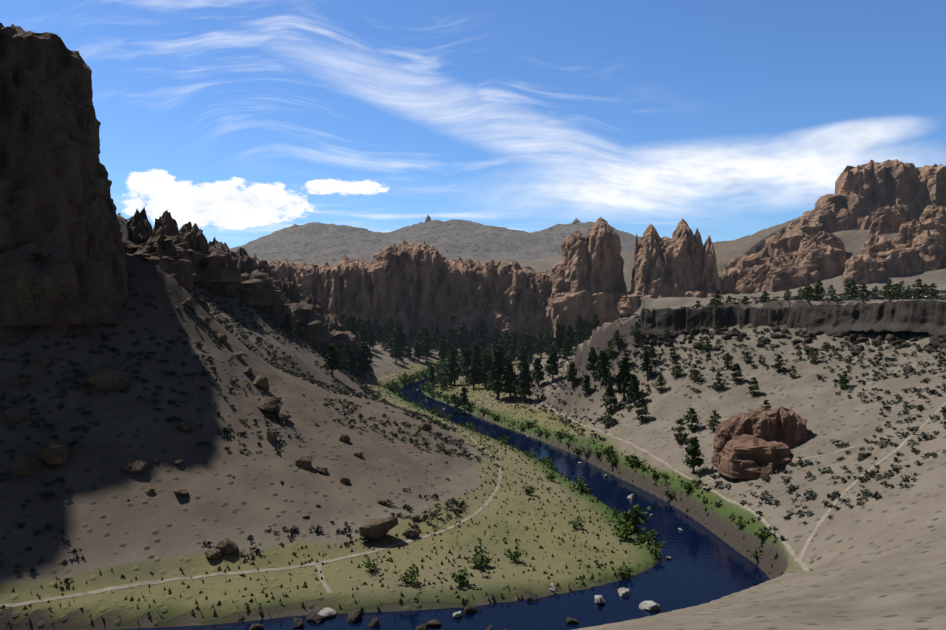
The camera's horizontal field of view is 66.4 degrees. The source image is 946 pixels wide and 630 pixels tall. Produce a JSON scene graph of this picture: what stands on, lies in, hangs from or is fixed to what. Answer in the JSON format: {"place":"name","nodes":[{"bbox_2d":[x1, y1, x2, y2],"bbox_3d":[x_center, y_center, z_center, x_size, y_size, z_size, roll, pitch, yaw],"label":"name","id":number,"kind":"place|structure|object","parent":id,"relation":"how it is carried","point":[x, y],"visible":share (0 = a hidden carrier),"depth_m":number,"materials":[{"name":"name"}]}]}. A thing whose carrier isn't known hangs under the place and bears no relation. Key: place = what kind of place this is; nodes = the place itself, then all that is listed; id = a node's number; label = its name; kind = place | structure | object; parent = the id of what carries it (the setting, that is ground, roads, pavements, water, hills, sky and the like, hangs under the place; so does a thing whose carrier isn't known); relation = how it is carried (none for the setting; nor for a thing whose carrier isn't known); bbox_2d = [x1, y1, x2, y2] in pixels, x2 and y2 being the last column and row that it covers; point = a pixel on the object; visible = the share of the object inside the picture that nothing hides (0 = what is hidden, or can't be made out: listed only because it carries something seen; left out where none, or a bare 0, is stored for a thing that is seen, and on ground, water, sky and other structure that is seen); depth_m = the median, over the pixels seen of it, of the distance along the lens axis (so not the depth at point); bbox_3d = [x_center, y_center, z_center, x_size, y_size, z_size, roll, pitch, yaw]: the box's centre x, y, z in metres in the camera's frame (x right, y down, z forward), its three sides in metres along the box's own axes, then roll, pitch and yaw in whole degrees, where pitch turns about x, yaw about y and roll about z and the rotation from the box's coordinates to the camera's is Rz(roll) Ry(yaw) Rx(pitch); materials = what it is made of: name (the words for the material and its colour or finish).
{"place":"outdoors","nodes":[
{"label":"outdoors","id":0,"kind":"place"},
{"bbox_2d":[0,23,127,345],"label":"cliff","id":1,"kind":"structure","parent":0,"point":[62,261],"depth_m":201.69,"materials":[{"name":"stone"}]},
{"bbox_2d":[0,359,783,625],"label":"meadow grass","id":2,"kind":"structure","parent":0,"point":[422,566],"depth_m":166.34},
{"bbox_2d":[362,557,377,570],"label":"willow shrub","id":3,"kind":"object","parent":2,"relation":"on","point":[369,565],"visible":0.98,"depth_m":142.50,"materials":[{"name":"green plant"}]},
{"bbox_2d":[118,365,769,629],"bbox_3d":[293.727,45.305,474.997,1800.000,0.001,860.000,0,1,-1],"label":"river water","id":4,"kind":"structure","parent":0,"point":[704,564],"depth_m":144.31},
{"bbox_2d":[237,389,682,629],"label":"river rocks","id":5,"kind":"object","parent":4,"relation":"in","point":[354,616],"depth_m":128.59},
{"bbox_2d":[0,207,945,629],"bbox_3d":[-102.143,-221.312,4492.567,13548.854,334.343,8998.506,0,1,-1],"label":"ground terrain","id":6,"kind":"structure","parent":0,"point":[874,563],"depth_m":172.78,"materials":[{"name":"soil"}]},
{"bbox_2d":[4,265,449,563],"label":"slope boulders","id":7,"kind":"structure","parent":6,"relation":"on","point":[51,453],"depth_m":166.29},
{"bbox_2d":[123,207,367,366],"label":"rib rocks","id":8,"kind":"object","parent":6,"relation":"on","point":[187,254],"visible":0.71,"depth_m":328.01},
{"bbox_2d":[0,374,501,606],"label":"trail","id":9,"kind":"object","parent":6,"relation":"on","point":[229,573],"visible":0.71,"depth_m":140.97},
{"bbox_2d":[282,314,294,334],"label":"pine tree","id":10,"kind":"object","parent":6,"relation":"on","point":[287,325],"visible":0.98,"depth_m":347.62,"materials":[{"name":"green plant"}]},
{"bbox_2d":[316,564,332,593],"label":"footpath","id":11,"kind":"structure","parent":6,"relation":"on","point":[323,581],"depth_m":138.75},
{"bbox_2d":[324,344,341,374],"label":"pine tree","id":12,"kind":"object","parent":6,"relation":"on","point":[331,362],"visible":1,"depth_m":319.98,"materials":[{"name":"green plant"}]},
{"bbox_2d":[344,350,358,374],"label":"pine tree","id":13,"kind":"object","parent":6,"relation":"on","point":[352,364],"visible":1,"depth_m":417.92,"materials":[{"name":"green plant"}]},
{"bbox_2d":[357,322,369,344],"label":"pine tree","id":14,"kind":"object","parent":6,"relation":"on","point":[363,332],"visible":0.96,"depth_m":545.51,"materials":[{"name":"green plant"}]},
{"bbox_2d":[355,343,375,378],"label":"pine tree","id":15,"kind":"object","parent":6,"relation":"on","point":[363,350],"visible":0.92,"depth_m":445.62,"materials":[{"name":"green plant"}]},
{"bbox_2d":[365,329,375,349],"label":"pine tree","id":16,"kind":"object","parent":6,"relation":"on","point":[371,342],"visible":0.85,"depth_m":562.99,"materials":[{"name":"green plant"}]},
{"bbox_2d":[373,325,383,343],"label":"pine tree","id":17,"kind":"object","parent":6,"relation":"on","point":[379,333],"visible":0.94,"depth_m":618.47,"materials":[{"name":"green plant"}]},
{"bbox_2d":[390,341,403,362],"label":"pine tree","id":18,"kind":"object","parent":6,"relation":"on","point":[395,351],"visible":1,"depth_m":539.56,"materials":[{"name":"green plant"}]},
{"bbox_2d":[391,325,408,347],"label":"pine tree","id":19,"kind":"object","parent":6,"relation":"on","point":[399,336],"visible":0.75,"depth_m":577.43,"materials":[{"name":"green plant"}]},
{"bbox_2d":[392,564,419,583],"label":"willow shrub","id":20,"kind":"object","parent":6,"relation":"on","point":[409,576],"visible":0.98,"depth_m":138.27,"materials":[{"name":"green plant"}]},
{"bbox_2d":[412,341,424,361],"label":"pine tree","id":21,"kind":"object","parent":6,"relation":"on","point":[418,349],"visible":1,"depth_m":566.36,"materials":[{"name":"green plant"}]},
{"bbox_2d":[420,335,432,361],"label":"pine tree","id":22,"kind":"object","parent":6,"relation":"on","point":[425,345],"visible":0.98,"depth_m":572.24,"materials":[{"name":"green plant"}]},
{"bbox_2d":[419,328,434,347],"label":"pine tree","id":23,"kind":"object","parent":6,"relation":"on","point":[426,332],"visible":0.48,"depth_m":600.88,"materials":[{"name":"green plant"}]},
{"bbox_2d":[427,365,435,382],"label":"pine tree","id":24,"kind":"object","parent":6,"relation":"on","point":[432,375],"visible":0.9,"depth_m":448.62,"materials":[{"name":"green plant"}]},
{"bbox_2d":[431,326,441,349],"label":"pine tree","id":25,"kind":"object","parent":6,"relation":"on","point":[436,334],"visible":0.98,"depth_m":646.23,"materials":[{"name":"green plant"}]},
{"bbox_2d":[438,339,447,359],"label":"pine tree","id":26,"kind":"object","parent":6,"relation":"on","point":[442,352],"visible":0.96,"depth_m":578.30,"materials":[{"name":"green plant"}]},
{"bbox_2d":[446,330,456,352],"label":"pine tree","id":27,"kind":"object","parent":6,"relation":"on","point":[450,338],"visible":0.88,"depth_m":637.17,"materials":[{"name":"green plant"}]},
{"bbox_2d":[444,347,463,385],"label":"pine tree","id":28,"kind":"object","parent":6,"relation":"on","point":[453,364],"visible":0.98,"depth_m":442.53,"materials":[{"name":"green plant"}]},
{"bbox_2d":[446,565,472,585],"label":"willow shrub","id":29,"kind":"object","parent":6,"relation":"on","point":[460,577],"visible":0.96,"depth_m":138.05,"materials":[{"name":"green plant"}]},
{"bbox_2d":[453,399,465,414],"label":"juniper tree","id":30,"kind":"object","parent":6,"relation":"on","point":[457,410],"visible":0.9,"depth_m":353.22,"materials":[{"name":"green plant"}]},
{"bbox_2d":[456,349,471,382],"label":"pine tree","id":31,"kind":"object","parent":6,"relation":"on","point":[466,360],"visible":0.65,"depth_m":451.47,"materials":[{"name":"green plant"}]},
{"bbox_2d":[457,330,470,351],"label":"pine tree","id":32,"kind":"object","parent":6,"relation":"on","point":[464,338],"visible":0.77,"depth_m":649.20,"materials":[{"name":"green plant"}]},
{"bbox_2d":[459,387,469,408],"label":"pine tree","id":33,"kind":"object","parent":6,"relation":"on","point":[464,396],"visible":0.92,"depth_m":362.48,"materials":[{"name":"green plant"}]},
{"bbox_2d":[0,213,945,584],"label":"shrubs","id":34,"kind":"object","parent":6,"relation":"on","point":[308,377],"depth_m":211.87,"materials":[{"name":"green plant"}]},
{"bbox_2d":[465,361,481,388],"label":"pine tree","id":35,"kind":"object","parent":6,"relation":"on","point":[473,375],"visible":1,"depth_m":417.15,"materials":[{"name":"green plant"}]},
{"bbox_2d":[465,345,483,375],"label":"pine tree","id":36,"kind":"object","parent":6,"relation":"on","point":[476,349],"visible":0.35,"depth_m":446.42,"materials":[{"name":"green plant"}]},
{"bbox_2d":[465,545,495,568],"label":"willow shrub","id":37,"kind":"object","parent":6,"relation":"on","point":[480,563],"visible":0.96,"depth_m":145.92,"materials":[{"name":"green plant"}]},
{"bbox_2d":[475,328,486,352],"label":"pine tree","id":38,"kind":"object","parent":6,"relation":"on","point":[481,339],"visible":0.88,"depth_m":655.59,"materials":[{"name":"green plant"}]},
{"bbox_2d":[476,319,488,338],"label":"pine tree","id":39,"kind":"object","parent":6,"relation":"on","point":[482,325],"visible":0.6,"depth_m":683.10,"materials":[{"name":"green plant"}]},
{"bbox_2d":[478,353,493,386],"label":"pine tree","id":40,"kind":"object","parent":6,"relation":"on","point":[483,376],"visible":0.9,"depth_m":415.78,"materials":[{"name":"green plant"}]},
{"bbox_2d":[252,217,722,336],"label":"rock cliffs","id":41,"kind":"structure","parent":6,"relation":"on","point":[413,285],"depth_m":680.36,"materials":[{"name":"stone"}]},
{"bbox_2d":[486,349,505,399],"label":"pine tree","id":42,"kind":"object","parent":6,"relation":"on","point":[496,372],"visible":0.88,"depth_m":367.92,"materials":[{"name":"green plant"}]},
{"bbox_2d":[499,361,518,400],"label":"pine tree","id":43,"kind":"object","parent":6,"relation":"on","point":[509,376],"visible":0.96,"depth_m":359.17,"materials":[{"name":"green plant"}]},
{"bbox_2d":[505,344,516,362],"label":"pine tree","id":44,"kind":"object","parent":6,"relation":"on","point":[511,354],"visible":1,"depth_m":560.82,"materials":[{"name":"green plant"}]},
{"bbox_2d":[503,333,518,356],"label":"pine tree","id":45,"kind":"object","parent":6,"relation":"on","point":[507,341],"visible":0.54,"depth_m":602.84,"materials":[{"name":"green plant"}]},
{"bbox_2d":[505,547,523,560],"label":"willow shrub","id":46,"kind":"object","parent":6,"relation":"on","point":[516,556],"visible":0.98,"depth_m":149.49,"materials":[{"name":"green plant"}]},
{"bbox_2d":[516,347,528,370],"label":"pine tree","id":47,"kind":"object","parent":6,"relation":"on","point":[522,356],"visible":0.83,"depth_m":455.14,"materials":[{"name":"green plant"}]},
{"bbox_2d":[514,361,535,401],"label":"pine tree","id":48,"kind":"object","parent":6,"relation":"on","point":[524,385],"visible":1,"depth_m":350.18,"materials":[{"name":"green plant"}]},
{"bbox_2d":[519,333,534,355],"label":"pine tree","id":49,"kind":"object","parent":6,"relation":"on","point":[527,340],"visible":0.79,"depth_m":593.33,"materials":[{"name":"green plant"}]},
{"bbox_2d":[531,358,544,386],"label":"pine tree","id":50,"kind":"object","parent":6,"relation":"on","point":[538,376],"visible":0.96,"depth_m":370.44,"materials":[{"name":"green plant"}]},
{"bbox_2d":[533,332,547,357],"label":"pine tree","id":51,"kind":"object","parent":6,"relation":"on","point":[540,343],"visible":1,"depth_m":586.71,"materials":[{"name":"green plant"}]},
{"bbox_2d":[543,329,552,348],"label":"pine tree","id":52,"kind":"object","parent":6,"relation":"on","point":[546,336],"visible":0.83,"depth_m":653.86,"materials":[{"name":"green plant"}]},
{"bbox_2d":[544,351,560,379],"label":"pine tree","id":53,"kind":"object","parent":6,"relation":"on","point":[552,369],"visible":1,"depth_m":369.15,"materials":[{"name":"green plant"}]},
{"bbox_2d":[551,323,564,356],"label":"pine tree","id":54,"kind":"object","parent":6,"relation":"on","point":[559,337],"visible":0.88,"depth_m":491.97,"materials":[{"name":"green plant"}]},
{"bbox_2d":[561,337,574,359],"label":"pine tree","id":55,"kind":"object","parent":6,"relation":"on","point":[566,352],"visible":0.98,"depth_m":448.56,"materials":[{"name":"green plant"}]},
{"bbox_2d":[564,325,578,348],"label":"pine tree","id":56,"kind":"object","parent":6,"relation":"on","point":[570,334],"visible":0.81,"depth_m":508.52,"materials":[{"name":"green plant"}]},
{"bbox_2d":[565,361,578,386],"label":"pine tree","id":57,"kind":"object","parent":6,"relation":"on","point":[572,372],"visible":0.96,"depth_m":328.02,"materials":[{"name":"green plant"}]},
{"bbox_2d":[573,315,587,343],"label":"pine tree","id":58,"kind":"object","parent":6,"relation":"on","point":[580,326],"visible":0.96,"depth_m":562.71,"materials":[{"name":"green plant"}]},
{"bbox_2d":[581,375,592,395],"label":"pine tree","id":59,"kind":"object","parent":6,"relation":"on","point":[586,386],"visible":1,"depth_m":312.03,"materials":[{"name":"green plant"}]},
{"bbox_2d":[586,347,599,377],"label":"pine tree","id":60,"kind":"object","parent":6,"relation":"on","point":[592,357],"visible":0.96,"depth_m":319.04,"materials":[{"name":"green plant"}]},
{"bbox_2d":[593,350,612,385],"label":"pine tree","id":61,"kind":"object","parent":6,"relation":"on","point":[602,370],"visible":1,"depth_m":307.98,"materials":[{"name":"green plant"}]},
{"bbox_2d":[600,408,616,424],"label":"juniper tree","id":62,"kind":"object","parent":6,"relation":"on","point":[608,417],"visible":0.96,"depth_m":273.00,"materials":[{"name":"green plant"}]},
{"bbox_2d":[603,340,615,357],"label":"juniper tree","id":63,"kind":"object","parent":6,"relation":"on","point":[609,343],"visible":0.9,"depth_m":320.67,"materials":[{"name":"green plant"}]},
{"bbox_2d":[602,382,618,408],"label":"pine tree","id":64,"kind":"object","parent":6,"relation":"on","point":[610,392],"visible":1,"depth_m":285.20,"materials":[{"name":"green plant"}]},
{"bbox_2d":[612,330,623,346],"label":"juniper tree","id":65,"kind":"object","parent":6,"relation":"on","point":[619,340],"visible":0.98,"depth_m":321.63,"materials":[{"name":"green plant"}]},
{"bbox_2d":[612,358,633,401],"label":"pine tree","id":66,"kind":"object","parent":6,"relation":"on","point":[624,375],"visible":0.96,"depth_m":285.17,"materials":[{"name":"green plant"}]},
{"bbox_2d":[612,519,636,538],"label":"willow shrub","id":67,"kind":"object","parent":6,"relation":"on","point":[622,531],"visible":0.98,"depth_m":167.56,"materials":[{"name":"green plant"}]},
{"bbox_2d":[613,504,650,528],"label":"willow shrub","id":68,"kind":"object","parent":6,"relation":"on","point":[628,517],"visible":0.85,"depth_m":173.82,"materials":[{"name":"green plant"}]},
{"bbox_2d":[626,374,643,405],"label":"pine tree","id":69,"kind":"object","parent":6,"relation":"on","point":[634,385],"visible":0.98,"depth_m":277.48,"materials":[{"name":"green plant"}]},
{"bbox_2d":[629,322,641,337],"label":"juniper tree","id":70,"kind":"object","parent":6,"relation":"on","point":[636,331],"visible":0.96,"depth_m":318.70,"materials":[{"name":"green plant"}]},
{"bbox_2d":[632,398,649,421],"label":"juniper tree","id":71,"kind":"object","parent":6,"relation":"on","point":[641,412],"visible":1,"depth_m":259.84,"materials":[{"name":"green plant"}]},
{"bbox_2d":[638,350,654,377],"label":"pine tree","id":72,"kind":"object","parent":6,"relation":"on","point":[645,364],"visible":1,"depth_m":291.94,"materials":[{"name":"green plant"}]},
{"bbox_2d":[642,527,657,541],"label":"willow shrub","id":73,"kind":"object","parent":6,"relation":"on","point":[653,533],"visible":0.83,"depth_m":166.63,"materials":[{"name":"green plant"}]},
{"bbox_2d":[643,540,664,553],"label":"willow shrub","id":74,"kind":"object","parent":6,"relation":"on","point":[659,546],"visible":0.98,"depth_m":159.57,"materials":[{"name":"green plant"}]},
{"bbox_2d":[649,346,661,364],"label":"juniper tree","id":75,"kind":"object","parent":6,"relation":"on","point":[653,354],"visible":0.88,"depth_m":298.02,"materials":[{"name":"green plant"}]},
{"bbox_2d":[653,374,666,391],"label":"juniper tree","id":76,"kind":"object","parent":6,"relation":"on","point":[661,382],"visible":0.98,"depth_m":276.31,"materials":[{"name":"green plant"}]},
{"bbox_2d":[526,397,809,571],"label":"trail","id":77,"kind":"object","parent":6,"relation":"on","point":[788,547],"visible":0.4,"depth_m":186.34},
{"bbox_2d":[423,340,919,525],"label":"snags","id":78,"kind":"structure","parent":6,"relation":"on","point":[671,470],"depth_m":179.61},
{"bbox_2d":[670,359,681,377],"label":"juniper tree","id":79,"kind":"object","parent":6,"relation":"on","point":[677,372],"visible":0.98,"depth_m":280.34,"materials":[{"name":"green plant"}]},
{"bbox_2d":[671,418,690,444],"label":"juniper tree","id":80,"kind":"object","parent":6,"relation":"on","point":[681,436],"visible":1,"depth_m":229.88,"materials":[{"name":"green plant"}]},
{"bbox_2d":[680,479,695,489],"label":"willow shrub","id":81,"kind":"object","parent":6,"relation":"on","point":[687,485],"visible":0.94,"depth_m":196.45,"materials":[{"name":"green plant"}]},
{"bbox_2d":[683,408,701,430],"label":"juniper tree","id":82,"kind":"object","parent":6,"relation":"on","point":[693,417],"visible":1,"depth_m":235.13,"materials":[{"name":"green plant"}]},
{"bbox_2d":[683,436,705,473],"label":"pine tree","id":83,"kind":"object","parent":6,"relation":"on","point":[695,453],"visible":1,"depth_m":204.94,"materials":[{"name":"green plant"}]},
{"bbox_2d":[689,364,700,380],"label":"juniper tree","id":84,"kind":"object","parent":6,"relation":"on","point":[695,376],"visible":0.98,"depth_m":271.24,"materials":[{"name":"green plant"}]},
{"bbox_2d":[705,410,720,429],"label":"juniper tree","id":85,"kind":"object","parent":6,"relation":"on","point":[711,425],"visible":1,"depth_m":227.82,"materials":[{"name":"green plant"}]},
{"bbox_2d":[709,289,724,305],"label":"juniper tree","id":86,"kind":"object","parent":6,"relation":"on","point":[716,297],"visible":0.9,"depth_m":315.49,"materials":[{"name":"green plant"}]},
{"bbox_2d":[712,371,725,389],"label":"juniper tree","id":87,"kind":"object","parent":6,"relation":"on","point":[718,382],"visible":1,"depth_m":255.67,"materials":[{"name":"green plant"}]},
{"bbox_2d":[722,352,733,367],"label":"juniper tree","id":88,"kind":"object","parent":6,"relation":"on","point":[726,362],"visible":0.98,"depth_m":269.39,"materials":[{"name":"green plant"}]},
{"bbox_2d":[729,363,743,382],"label":"juniper tree","id":89,"kind":"object","parent":6,"relation":"on","point":[736,375],"visible":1,"depth_m":254.88,"materials":[{"name":"green plant"}]},
{"bbox_2d":[746,377,760,395],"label":"juniper tree","id":90,"kind":"object","parent":6,"relation":"on","point":[753,387],"visible":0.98,"depth_m":240.15,"materials":[{"name":"green plant"}]},
{"bbox_2d":[711,406,807,479],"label":"rock outcrop","id":91,"kind":"object","parent":6,"relation":"on","point":[745,445],"visible":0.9,"depth_m":196.59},
{"bbox_2d":[772,354,786,372],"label":"juniper tree","id":92,"kind":"object","parent":6,"relation":"on","point":[777,364],"visible":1,"depth_m":250.04,"materials":[{"name":"green plant"}]},
{"bbox_2d":[699,444,863,484],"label":"dirt trail","id":93,"kind":"object","parent":6,"relation":"on","point":[803,458],"visible":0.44,"depth_m":183.61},
{"bbox_2d":[633,300,945,372],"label":"cliff","id":94,"kind":"structure","parent":6,"relation":"on","point":[929,316],"depth_m":273.05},
{"bbox_2d":[800,285,815,299],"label":"juniper tree","id":95,"kind":"object","parent":6,"relation":"on","point":[807,291],"visible":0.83,"depth_m":297.61,"materials":[{"name":"green plant"}]},
{"bbox_2d":[807,347,819,362],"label":"juniper tree","id":96,"kind":"object","parent":6,"relation":"on","point":[813,355],"visible":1,"depth_m":245.54,"materials":[{"name":"green plant"}]},
{"bbox_2d":[718,159,945,293],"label":"crags","id":97,"kind":"structure","parent":6,"relation":"on","point":[907,201],"depth_m":680.60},
{"bbox_2d":[838,371,850,388],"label":"juniper tree","id":98,"kind":"object","parent":6,"relation":"on","point":[844,380],"visible":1,"depth_m":219.14,"materials":[{"name":"green plant"}]},
{"bbox_2d":[843,279,860,299],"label":"juniper tree","id":99,"kind":"object","parent":6,"relation":"on","point":[853,289],"visible":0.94,"depth_m":304.25,"materials":[{"name":"green plant"}]},
{"bbox_2d":[857,283,873,298],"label":"juniper tree","id":100,"kind":"object","parent":6,"relation":"on","point":[863,290],"visible":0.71,"depth_m":306.79,"materials":[{"name":"green plant"}]},
{"bbox_2d":[793,402,945,561],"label":"trail","id":101,"kind":"object","parent":6,"relation":"on","point":[808,541],"visible":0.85,"depth_m":158.20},
{"bbox_2d":[882,280,895,297],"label":"juniper tree","id":102,"kind":"object","parent":6,"relation":"on","point":[887,292],"visible":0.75,"depth_m":293.87,"materials":[{"name":"green plant"}]},
{"bbox_2d":[892,283,905,298],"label":"juniper tree","id":103,"kind":"object","parent":6,"relation":"on","point":[897,290],"visible":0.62,"depth_m":296.05,"materials":[{"name":"green plant"}]},
{"bbox_2d":[911,279,926,299],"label":"juniper tree","id":104,"kind":"object","parent":6,"relation":"on","point":[918,291],"visible":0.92,"depth_m":279.97,"materials":[{"name":"green plant"}]},
{"bbox_2d":[925,283,941,298],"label":"juniper tree","id":105,"kind":"object","parent":6,"relation":"on","point":[932,289],"visible":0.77,"depth_m":286.44,"materials":[{"name":"green plant"}]},
{"bbox_2d":[0,0,945,248],"label":"sky","id":106,"kind":"structure","parent":0,"point":[244,121],"materials":[{"name":"blue"}]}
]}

